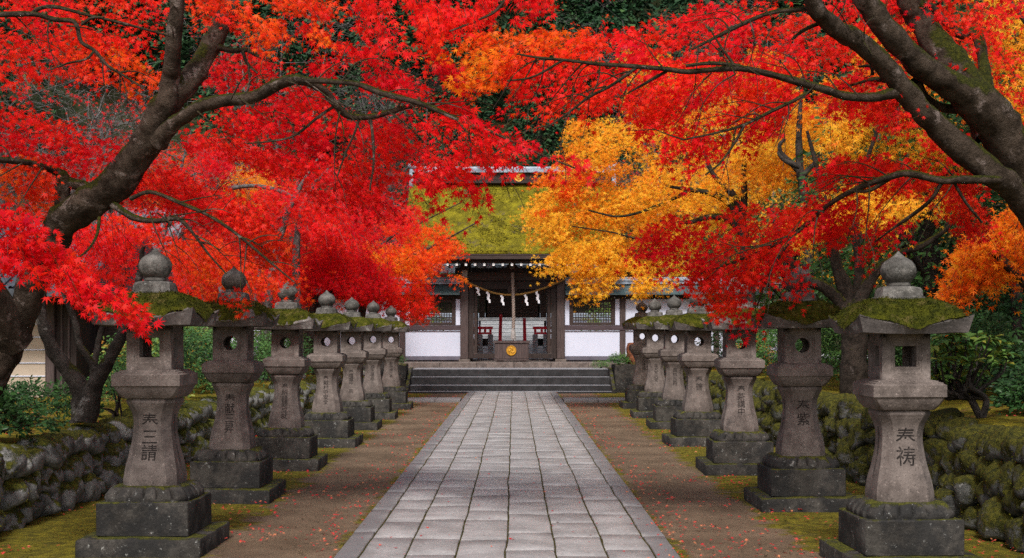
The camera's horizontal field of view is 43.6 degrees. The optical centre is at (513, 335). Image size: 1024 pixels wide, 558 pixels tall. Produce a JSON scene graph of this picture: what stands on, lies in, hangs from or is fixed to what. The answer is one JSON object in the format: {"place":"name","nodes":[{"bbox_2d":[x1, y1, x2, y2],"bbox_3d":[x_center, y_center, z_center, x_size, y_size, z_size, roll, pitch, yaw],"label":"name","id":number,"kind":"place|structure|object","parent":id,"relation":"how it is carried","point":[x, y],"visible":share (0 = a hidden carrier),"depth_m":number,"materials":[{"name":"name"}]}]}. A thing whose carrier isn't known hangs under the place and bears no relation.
{"place":"outdoors","nodes":[
{"label":"outdoors","id":0,"kind":"place"},
{"bbox_2d":[0,368,342,443],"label":"mossy bank","id":1,"kind":"structure","parent":0,"point":[13,439],"depth_m":15.72,"materials":[{"name":"green plant"}]},
{"bbox_2d":[0,385,69,447],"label":"shrub","id":2,"kind":"object","parent":1,"relation":"on","point":[12,412],"visible":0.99,"depth_m":10.97,"materials":[{"name":"green plant"}]},
{"bbox_2d":[0,374,105,427],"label":"shrub","id":3,"kind":"object","parent":1,"relation":"on","point":[56,394],"visible":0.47,"depth_m":13.29,"materials":[{"name":"green plant"}]},
{"bbox_2d":[0,25,112,223],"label":"bare tree","id":4,"kind":"object","parent":1,"relation":"on","point":[25,106],"visible":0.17,"depth_m":22.25,"materials":[{"name":"grey plant"}]},
{"bbox_2d":[0,222,178,396],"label":"storehouse","id":5,"kind":"structure","parent":1,"relation":"on","point":[36,362],"depth_m":18.02,"materials":[{"name":"beige paint"}]},
{"bbox_2d":[36,216,150,422],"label":"maple tree","id":6,"kind":"object","parent":1,"relation":"on","point":[85,401],"visible":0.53,"depth_m":12.75,"materials":[{"name":"red plant"}]},
{"bbox_2d":[0,21,188,222],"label":"bare tree","id":7,"kind":"object","parent":1,"relation":"on","point":[95,123],"visible":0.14,"depth_m":30.63,"materials":[{"name":"grey plant"}]},
{"bbox_2d":[56,355,153,416],"bbox_3d":[-4.530,0.612,14.586,1.318,0.790,1.282,0,0,-14],"label":"shrub","id":8,"kind":"object","parent":1,"relation":"on","point":[117,407],"visible":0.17,"depth_m":14.53,"materials":[{"name":"green plant"}]},
{"bbox_2d":[0,22,258,282],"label":"bare tree","id":9,"kind":"object","parent":1,"relation":"on","point":[102,128],"visible":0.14,"depth_m":27.42,"materials":[{"name":"grey plant"}]},
{"bbox_2d":[86,335,194,402],"bbox_3d":[-4.812,0.392,16.416,1.426,1.178,1.475,0,0,29],"label":"shrub","id":10,"kind":"object","parent":1,"relation":"on","point":[155,348],"visible":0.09,"depth_m":16.24,"materials":[{"name":"green plant"}]},
{"bbox_2d":[32,139,255,294],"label":"maple tree","id":11,"kind":"object","parent":1,"relation":"on","point":[183,233],"visible":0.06,"depth_m":32.29,"materials":[{"name":"red plant"}]},
{"bbox_2d":[103,326,216,397],"bbox_3d":[-4.956,0.289,18.016,1.874,1.386,1.933,0,0,0],"label":"shrub","id":12,"kind":"object","parent":1,"relation":"on","point":[207,353],"visible":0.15,"depth_m":17.86,"materials":[{"name":"green plant"}]},
{"bbox_2d":[103,207,218,353],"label":"maple tree","id":13,"kind":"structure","parent":1,"relation":"on","point":[176,233],"depth_m":32.30,"materials":[{"name":"red plant"}]},
{"bbox_2d":[152,326,206,378],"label":"shrub","id":14,"kind":"object","parent":1,"relation":"on","point":[195,328],"visible":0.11,"depth_m":20.05,"materials":[{"name":"green plant"}]},
{"bbox_2d":[152,326,236,383],"bbox_3d":[-5.435,0.329,21.006,1.979,1.304,2.186,0,0,21],"label":"shrub","id":15,"kind":"object","parent":1,"relation":"on","point":[211,339],"visible":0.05,"depth_m":20.83,"materials":[{"name":"green plant"}]},
{"bbox_2d":[200,331,272,387],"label":"shrub","id":16,"kind":"object","parent":1,"relation":"on","point":[267,353],"visible":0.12,"depth_m":22.43,"materials":[{"name":"green plant"}]},
{"bbox_2d":[234,329,314,381],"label":"shrub","id":17,"kind":"object","parent":1,"relation":"on","point":[256,332],"visible":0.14,"depth_m":26.13,"materials":[{"name":"green plant"}]},
{"bbox_2d":[255,333,313,369],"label":"shrub","id":18,"kind":"object","parent":1,"relation":"on","point":[304,337],"visible":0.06,"depth_m":29.86,"materials":[{"name":"green plant"}]},
{"bbox_2d":[168,133,429,379],"bbox_3d":[-4.772,-1.524,28.137,5.694,5.755,10.702,0,0,-17],"label":"maple tree","id":19,"kind":"object","parent":1,"relation":"on","point":[295,207],"visible":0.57,"depth_m":26.57,"materials":[{"name":"red plant"}]},
{"bbox_2d":[0,0,598,396],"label":"maple tree","id":20,"kind":"object","parent":1,"relation":"on","point":[123,175],"visible":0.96,"depth_m":10.28,"materials":[{"name":"red plant"}]},
{"bbox_2d":[246,241,439,374],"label":"maple tree","id":21,"kind":"object","parent":1,"relation":"on","point":[366,281],"visible":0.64,"depth_m":29.23,"materials":[{"name":"red plant"}]},
{"bbox_2d":[205,32,476,256],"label":"bare tree","id":22,"kind":"object","parent":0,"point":[392,152],"visible":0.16,"depth_m":41.28,"materials":[{"name":"plant"}]},
{"bbox_2d":[254,313,632,353],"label":"compound wall","id":23,"kind":"structure","parent":0,"point":[605,320],"depth_m":57.00,"materials":[{"name":"white paint"}]},
{"bbox_2d":[0,0,1010,364],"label":"hill","id":24,"kind":"structure","parent":0,"point":[78,106],"depth_m":83.20,"materials":[{"name":"plant"}]},
{"bbox_2d":[212,2,330,253],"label":"cedar tree","id":25,"kind":"object","parent":24,"relation":"on","point":[296,56],"visible":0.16,"depth_m":62.45,"materials":[{"name":"green plant"}]},
{"bbox_2d":[331,0,428,244],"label":"cedar tree","id":26,"kind":"object","parent":24,"relation":"on","point":[396,14],"visible":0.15,"depth_m":63.46,"materials":[{"name":"green plant"}]},
{"bbox_2d":[0,0,1022,196],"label":"forest","id":27,"kind":"object","parent":24,"relation":"on","point":[617,8],"visible":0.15,"depth_m":79.61,"materials":[{"name":"plant"}]},
{"bbox_2d":[497,7,579,294],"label":"cedar tree","id":28,"kind":"object","parent":24,"relation":"on","point":[551,129],"visible":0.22,"depth_m":62.35,"materials":[{"name":"green plant"}]},
{"bbox_2d":[571,15,650,311],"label":"cedar tree","id":29,"kind":"object","parent":24,"relation":"on","point":[597,22],"visible":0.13,"depth_m":63.43,"materials":[{"name":"green plant"}]},
{"bbox_2d":[629,12,739,276],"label":"cedar tree","id":30,"kind":"object","parent":24,"relation":"on","point":[677,54],"visible":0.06,"depth_m":63.48,"materials":[{"name":"green plant"}]},
{"bbox_2d":[734,12,840,277],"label":"cedar tree","id":31,"kind":"object","parent":24,"relation":"on","point":[780,20],"visible":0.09,"depth_m":61.54,"materials":[{"name":"green plant"}]},
{"bbox_2d":[334,391,680,557],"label":"stone path","id":32,"kind":"structure","parent":0,"point":[530,533],"depth_m":12.01,"materials":[{"name":"stone"}]},
{"bbox_2d":[0,393,1023,557],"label":"ground","id":33,"kind":"structure","parent":0,"point":[48,535],"depth_m":11.75,"materials":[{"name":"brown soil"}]},
{"bbox_2d":[34,138,224,243],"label":"maple tree","id":34,"kind":"object","parent":33,"relation":"on","point":[153,202],"visible":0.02,"depth_m":41.30,"materials":[{"name":"red plant"}]},
{"bbox_2d":[75,248,229,557],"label":"stone lantern","id":35,"kind":"object","parent":33,"relation":"on","point":[156,503],"visible":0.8,"depth_m":9.36,"materials":[{"name":"stone"}]},
{"bbox_2d":[0,370,364,531],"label":"boulder wall","id":36,"kind":"structure","parent":33,"relation":"on","point":[71,466],"depth_m":12.15,"materials":[{"name":"grey stone"}]},
{"bbox_2d":[190,266,285,503],"bbox_3d":[-2.742,0.464,12.502,0.897,2.284,0.920,0,0,0],"label":"stone lantern","id":37,"kind":"object","parent":33,"relation":"on","point":[232,463],"visible":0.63,"depth_m":12.30,"materials":[{"name":"stone"}]},
{"bbox_2d":[254,282,327,470],"bbox_3d":[-2.734,0.475,15.413,0.888,2.261,0.895,0,-1,-1],"label":"stone lantern","id":38,"kind":"object","parent":33,"relation":"on","point":[286,438],"visible":0.86,"depth_m":15.21,"materials":[{"name":"stone"}]},
{"bbox_2d":[199,152,394,355],"bbox_3d":[-6.171,-2.099,37.000,5.878,6.765,5.538,0,0,0],"label":"maple tree","id":39,"kind":"object","parent":33,"relation":"on","point":[289,183],"visible":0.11,"depth_m":36.58,"materials":[{"name":"red plant"}]},
{"bbox_2d":[303,290,362,447],"bbox_3d":[-2.697,0.474,18.496,0.919,2.261,0.926,0,0,1],"label":"stone lantern","id":40,"kind":"object","parent":33,"relation":"on","point":[329,420],"visible":0.79,"depth_m":18.30,"materials":[{"name":"stone"}]},
{"bbox_2d":[340,297,381,429],"bbox_3d":[-2.755,0.474,21.796,0.938,2.261,0.894,0,0,0],"label":"stone lantern","id":41,"kind":"object","parent":33,"relation":"on","point":[358,406],"visible":0.59,"depth_m":21.62,"materials":[{"name":"stone"}]},
{"bbox_2d":[363,300,397,419],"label":"stone lantern","id":42,"kind":"object","parent":33,"relation":"on","point":[377,395],"visible":0.69,"depth_m":24.41,"materials":[{"name":"stone"}]},
{"bbox_2d":[382,306,412,409],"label":"stone lantern","id":43,"kind":"object","parent":33,"relation":"on","point":[395,390],"visible":0.69,"depth_m":27.62,"materials":[{"name":"stone"}]},
{"bbox_2d":[398,364,407,385],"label":"stone block","id":44,"kind":"structure","parent":33,"relation":"on","point":[403,370],"depth_m":35.41,"materials":[{"name":"stone"}]},
{"bbox_2d":[352,203,474,382],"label":"maple tree","id":45,"kind":"object","parent":33,"relation":"on","point":[419,260],"visible":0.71,"depth_m":30.78,"materials":[{"name":"orange plant"}]},
{"bbox_2d":[408,397,461,402],"bbox_3d":[-2.010,1.552,30.800,1.471,0.075,1.200,0,0,0],"label":"paving strip","id":46,"kind":"object","parent":33,"relation":"on","point":[435,399],"visible":0.67,"depth_m":30.37,"materials":[{"name":"stone"}]},
{"bbox_2d":[341,359,625,368],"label":"gate terrace","id":47,"kind":"structure","parent":33,"relation":"on","point":[530,363],"depth_m":37.88,"materials":[{"name":"stone"}]},
{"bbox_2d":[219,277,459,360],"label":"plaster wall","id":48,"kind":"structure","parent":47,"relation":"on","point":[429,345],"depth_m":39.60,"materials":[{"name":"paint"}]},
{"bbox_2d":[410,299,455,324],"bbox_3d":[-2.511,-0.730,39.640,1.413,0.806,0.140,0,0,0],"label":"window","id":49,"kind":"structure","parent":48,"relation":"in","point":[453,301],"depth_m":39.57,"materials":[{"name":"wood"}]},
{"bbox_2d":[477,327,492,358],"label":"railing","id":50,"kind":"object","parent":47,"relation":"on","point":[482,342],"visible":0.66,"depth_m":43.54,"materials":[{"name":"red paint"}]},
{"bbox_2d":[498,314,501,340],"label":"marker post","id":51,"kind":"object","parent":47,"relation":"on","point":[500,329],"visible":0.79,"depth_m":43.16,"materials":[{"name":"red paint"}]},
{"bbox_2d":[494,341,529,361],"bbox_3d":[-0.068,0.479,38.619,1.084,0.638,0.622,0,0,0],"label":"offering box","id":52,"kind":"object","parent":47,"relation":"on","point":[511,350],"visible":1,"depth_m":38.35,"materials":[{"name":"brown wood"}]},
{"bbox_2d":[403,164,621,361],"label":"shrine gate","id":53,"kind":"structure","parent":47,"relation":"on","point":[495,237],"depth_m":39.53,"materials":[{"name":"plant"}]},
{"bbox_2d":[474,290,477,352],"bbox_3d":[-1.187,-0.442,40.200,0.098,1.970,1.100,0,0,0],"label":"door leaf","id":54,"kind":"structure","parent":53,"relation":"in","point":[475,291],"depth_m":39.65,"materials":[{"name":"brown wood"}]},
{"bbox_2d":[460,279,562,295],"bbox_3d":[-0.078,-1.507,39.369,3.194,0.577,0.127,0,0,0],"label":"straw rope","id":55,"kind":"object","parent":53,"relation":"hanging from","point":[502,294],"visible":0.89,"depth_m":39.33,"materials":[{"name":"brown fabric"}]},
{"bbox_2d":[510,272,515,340],"bbox_3d":[-0.029,-0.901,39.295,0.144,2.111,0.138,0,0,33],"label":"bell rope","id":56,"kind":"object","parent":53,"relation":"hanging from","point":[513,335],"visible":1,"depth_m":39.26,"materials":[{"name":"white fabric"}]},
{"bbox_2d":[547,290,550,352],"bbox_3d":[1.088,-0.442,40.200,0.104,1.970,1.100,0,0,0],"label":"door leaf","id":57,"kind":"structure","parent":53,"relation":"in","point":[548,291],"depth_m":39.65,"materials":[{"name":"brown wood"}]},
{"bbox_2d":[533,327,548,358],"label":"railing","id":58,"kind":"object","parent":47,"relation":"on","point":[537,342],"visible":0.49,"depth_m":43.54,"materials":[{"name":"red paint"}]},
{"bbox_2d":[565,277,799,360],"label":"plaster wall","id":59,"kind":"structure","parent":47,"relation":"on","point":[591,345],"depth_m":39.60,"materials":[{"name":"paint"}]},
{"bbox_2d":[569,299,614,324],"bbox_3d":[2.421,-0.730,39.640,1.413,0.806,0.140,0,0,0],"label":"window","id":60,"kind":"structure","parent":59,"relation":"in","point":[612,301],"depth_m":39.57,"materials":[{"name":"wood"}]},
{"bbox_2d":[405,367,615,393],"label":"stone stairs","id":61,"kind":"structure","parent":33,"relation":"on","point":[467,380],"depth_m":35.75,"materials":[{"name":"stone"}]},
{"bbox_2d":[590,360,610,367],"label":"plant","id":62,"kind":"object","parent":61,"relation":"on","point":[603,364],"visible":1,"depth_m":37.27,"materials":[{"name":"green plant"}]},
{"bbox_2d":[1,369,1022,557],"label":"fallen leaves","id":63,"kind":"object","parent":33,"relation":"on","point":[231,531],"visible":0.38,"depth_m":11.86,"materials":[{"name":"red plant"}]},
{"bbox_2d":[562,397,624,402],"bbox_3d":[1.940,1.552,30.800,1.512,0.075,1.200,0,0,0],"label":"paving strip","id":64,"kind":"object","parent":33,"relation":"on","point":[593,399],"visible":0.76,"depth_m":30.37,"materials":[{"name":"stone"}]},
{"bbox_2d":[612,363,634,392],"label":"stone block","id":65,"kind":"structure","parent":33,"relation":"on","point":[623,373],"depth_m":35.39,"materials":[{"name":"stone"}]},
{"bbox_2d":[607,351,634,363],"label":"plant","id":66,"kind":"object","parent":65,"relation":"on","point":[620,356],"visible":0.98,"depth_m":35.81,"materials":[{"name":"green plant"}]},
{"bbox_2d":[625,343,634,363],"bbox_3d":[3.362,0.532,36.089,0.431,0.674,0.424,0,0,0],"label":"wood stump","id":67,"kind":"object","parent":65,"relation":"on","point":[629,355],"visible":0.35,"depth_m":35.90,"materials":[{"name":"brown wood"}]},
{"bbox_2d":[619,301,647,408],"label":"stone lantern","id":68,"kind":"object","parent":33,"relation":"on","point":[634,388],"visible":0.53,"depth_m":28.02,"materials":[{"name":"stone"}]},
{"bbox_2d":[630,299,664,417],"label":"stone lantern","id":69,"kind":"object","parent":33,"relation":"on","point":[648,396],"visible":0.65,"depth_m":24.73,"materials":[{"name":"stone"}]},
{"bbox_2d":[646,295,685,428],"bbox_3d":[2.750,0.453,21.992,0.904,2.306,0.934,0,0,1],"label":"stone lantern","id":70,"kind":"object","parent":33,"relation":"on","point":[667,405],"visible":0.57,"depth_m":21.81,"materials":[{"name":"stone"}]},
{"bbox_2d":[661,292,722,446],"bbox_3d":[2.676,0.474,18.661,0.938,2.261,0.896,0,-1,-1],"label":"stone lantern","id":71,"kind":"object","parent":33,"relation":"on","point":[695,421],"visible":0.77,"depth_m":18.46,"materials":[{"name":"stone"}]},
{"bbox_2d":[695,281,773,475],"bbox_3d":[2.619,0.474,14.890,0.913,2.261,0.924,0,1,1],"label":"stone lantern","id":72,"kind":"object","parent":33,"relation":"on","point":[739,443],"visible":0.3,"depth_m":14.67,"materials":[{"name":"stone"}]},
{"bbox_2d":[743,265,853,511],"bbox_3d":[2.648,0.474,11.877,0.909,2.261,0.903,-1,0,0],"label":"stone lantern","id":73,"kind":"object","parent":33,"relation":"on","point":[799,470],"visible":0.91,"depth_m":11.64,"materials":[{"name":"stone"}]},
{"bbox_2d":[663,367,1023,551],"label":"boulder wall","id":74,"kind":"structure","parent":33,"relation":"on","point":[976,470],"depth_m":10.97,"materials":[{"name":"grey stone"}]},
{"bbox_2d":[818,251,981,557],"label":"stone lantern","id":75,"kind":"object","parent":33,"relation":"on","point":[897,510],"visible":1,"depth_m":8.58,"materials":[{"name":"stone"}]},
{"bbox_2d":[711,360,1023,426],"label":"mossy bank","id":76,"kind":"structure","parent":0,"point":[993,417],"depth_m":12.98,"materials":[{"name":"green plant"}]},
{"bbox_2d":[510,47,786,338],"bbox_3d":[3.162,-2.979,28.755,6.580,8.246,6.935,0,0,0],"label":"maple tree","id":77,"kind":"object","parent":76,"relation":"on","point":[624,208],"visible":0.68,"depth_m":26.82,"materials":[{"name":"orange plant"}]},
{"bbox_2d":[420,0,1023,347],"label":"maple tree","id":78,"kind":"object","parent":76,"relation":"on","point":[934,57],"visible":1,"depth_m":9.75,"materials":[{"name":"red plant"}]},
{"bbox_2d":[695,331,770,356],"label":"shrub","id":79,"kind":"object","parent":76,"relation":"on","point":[715,340],"visible":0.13,"depth_m":29.73,"materials":[{"name":"green plant"}]},
{"bbox_2d":[719,329,801,371],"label":"shrub","id":80,"kind":"object","parent":76,"relation":"on","point":[739,340],"visible":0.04,"depth_m":24.91,"materials":[{"name":"green plant"}]},
{"bbox_2d":[691,176,878,347],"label":"evergreen tree","id":81,"kind":"object","parent":76,"relation":"on","point":[775,290],"visible":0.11,"depth_m":29.48,"materials":[{"name":"green plant"}]},
{"bbox_2d":[704,45,867,291],"bbox_3d":[5.559,-2.480,25.668,3.297,7.054,5.789,0,0,15],"label":"maple tree","id":82,"kind":"object","parent":76,"relation":"on","point":[797,166],"visible":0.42,"depth_m":25.05,"materials":[{"name":"orange plant"}]},
{"bbox_2d":[738,301,840,377],"bbox_3d":[4.628,0.118,21.647,1.939,1.402,1.932,0,0,0],"label":"shrub","id":83,"kind":"object","parent":76,"relation":"on","point":[760,342],"visible":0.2,"depth_m":21.35,"materials":[{"name":"green plant"}]},
{"bbox_2d":[726,100,958,360],"bbox_3d":[9.288,-2.814,36.099,6.912,7.989,6.847,0,0,-31],"label":"maple tree","id":84,"kind":"object","parent":76,"relation":"on","point":[791,142],"visible":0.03,"depth_m":35.70,"materials":[{"name":"orange plant"}]},
{"bbox_2d":[795,328,901,380],"bbox_3d":[4.993,0.158,18.553,2.232,1.325,1.755,0,0,0],"label":"shrub","id":85,"kind":"object","parent":76,"relation":"on","point":[834,356],"visible":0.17,"depth_m":18.38,"materials":[{"name":"green plant"}]},
{"bbox_2d":[769,104,983,393],"bbox_3d":[5.112,-1.327,18.142,2.881,4.293,5.492,0,0,29],"label":"maple tree","id":86,"kind":"object","parent":76,"relation":"on","point":[853,362],"visible":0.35,"depth_m":16.83,"materials":[{"name":"orange plant"}]},
{"bbox_2d":[776,88,1009,353],"bbox_3d":[7.598,-1.782,24.555,5.174,5.910,5.411,0,0,0],"label":"evergreen tree","id":87,"kind":"object","parent":76,"relation":"on","point":[843,259],"visible":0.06,"depth_m":24.38,"materials":[{"name":"green plant"}]},
{"bbox_2d":[781,30,1023,365],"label":"evergreen tree","id":88,"kind":"object","parent":76,"relation":"on","point":[930,258],"visible":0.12,"depth_m":19.01,"materials":[{"name":"green plant"}]},
{"bbox_2d":[820,23,1001,365],"bbox_3d":[7.403,-2.578,23.847,3.401,7.161,5.795,0,0,21],"label":"maple tree","id":89,"kind":"object","parent":76,"relation":"on","point":[875,75],"visible":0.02,"depth_m":23.19,"materials":[{"name":"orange plant"}]},
{"bbox_2d":[884,0,1023,344],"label":"cedar tree","id":90,"kind":"object","parent":76,"relation":"on","point":[1015,318],"visible":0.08,"depth_m":16.24,"materials":[{"name":"green plant"}]},
{"bbox_2d":[899,270,1023,389],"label":"shrub","id":91,"kind":"object","parent":76,"relation":"on","point":[984,306],"visible":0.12,"depth_m":16.40,"materials":[{"name":"green plant"}]},
{"bbox_2d":[925,0,1023,328],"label":"evergreen tree","id":92,"kind":"object","parent":76,"relation":"on","point":[994,198],"visible":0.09,"depth_m":18.34,"materials":[{"name":"green plant"}]},
{"bbox_2d":[925,0,1023,336],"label":"maple tree","id":93,"kind":"object","parent":76,"relation":"on","point":[975,262],"visible":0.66,"depth_m":13.55,"materials":[{"name":"orange plant"}]},
{"bbox_2d":[930,306,1021,394],"bbox_3d":[5.396,0.234,14.955,1.360,1.168,1.543,0,0,-19],"label":"shrub","id":94,"kind":"object","parent":76,"relation":"on","point":[993,326],"visible":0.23,"depth_m":14.87,"materials":[{"name":"green plant"}]},
{"bbox_2d":[930,330,1021,417],"bbox_3d":[4.103,0.365,11.537,1.433,0.861,0.822,0,0,-42],"label":"rhododendron","id":95,"kind":"object","parent":76,"relation":"on","point":[959,377],"visible":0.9,"depth_m":11.53,"materials":[{"name":"green plant"}]},
{"bbox_2d":[935,6,1023,329],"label":"evergreen tree","id":96,"kind":"object","parent":76,"relation":"on","point":[977,187],"depth_m":25.08,"materials":[{"name":"green plant"}]},
{"bbox_2d":[982,330,1023,399],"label":"shrub","id":97,"kind":"object","parent":76,"relation":"on","point":[1016,348],"visible":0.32,"depth_m":13.76,"materials":[{"name":"green plant"}]},
{"bbox_2d":[988,351,1023,414],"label":"shrub","id":98,"kind":"object","parent":76,"relation":"on","point":[1011,393],"visible":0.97,"depth_m":12.29,"materials":[{"name":"green plant"}]},
{"label":"inner court","id":99,"kind":"structure","parent":0,"visible":0},
{"bbox_2d":[150,1,387,330],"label":"bare tree","id":100,"kind":"object","parent":99,"relation":"on","point":[275,147],"visible":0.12,"depth_m":46.80,"materials":[{"name":"plant"}]},
{"bbox_2d":[316,63,465,330],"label":"bare tree","id":101,"kind":"object","parent":99,"relation":"on","point":[373,109],"visible":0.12,"depth_m":45.70,"materials":[{"name":"plant"}]},
{"bbox_2d":[349,168,454,276],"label":"maple tree","id":102,"kind":"object","parent":99,"relation":"on","point":[401,213],"visible":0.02,"depth_m":49.82,"materials":[{"name":"red plant"}]},
{"bbox_2d":[422,32,501,276],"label":"cedar tree","id":103,"kind":"object","parent":99,"relation":"on","point":[485,115],"visible":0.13,"depth_m":61.42,"materials":[{"name":"green plant"}]},
{"bbox_2d":[430,264,595,353],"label":"shrine","id":104,"kind":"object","parent":99,"relation":"on","point":[533,312],"visible":0.24,"depth_m":47.50,"materials":[{"name":"brown wood"}]},
{"bbox_2d":[487,295,537,316],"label":"door","id":105,"kind":"structure","parent":104,"relation":"in","point":[494,299],"depth_m":47.60,"materials":[{"name":"brown wood"}]},
{"bbox_2d":[580,303,627,330],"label":"shrub","id":106,"kind":"object","parent":99,"relation":"on","point":[601,314],"visible":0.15,"depth_m":46.41,"materials":[{"name":"green plant"}]},
{"bbox_2d":[547,0,773,276],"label":"tree","id":107,"kind":"object","parent":99,"relation":"on","point":[614,58],"visible":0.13,"depth_m":50.86,"materials":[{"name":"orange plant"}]},
{"bbox_2d":[631,121,793,276],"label":"maple tree","id":108,"kind":"object","parent":99,"relation":"on","point":[684,178],"visible":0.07,"depth_m":43.57,"materials":[{"name":"orange plant"}]},
{"bbox_2d":[678,0,829,275],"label":"tree","id":109,"kind":"object","parent":99,"relation":"on","point":[767,42],"visible":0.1,"depth_m":50.40,"materials":[{"name":"plant"}]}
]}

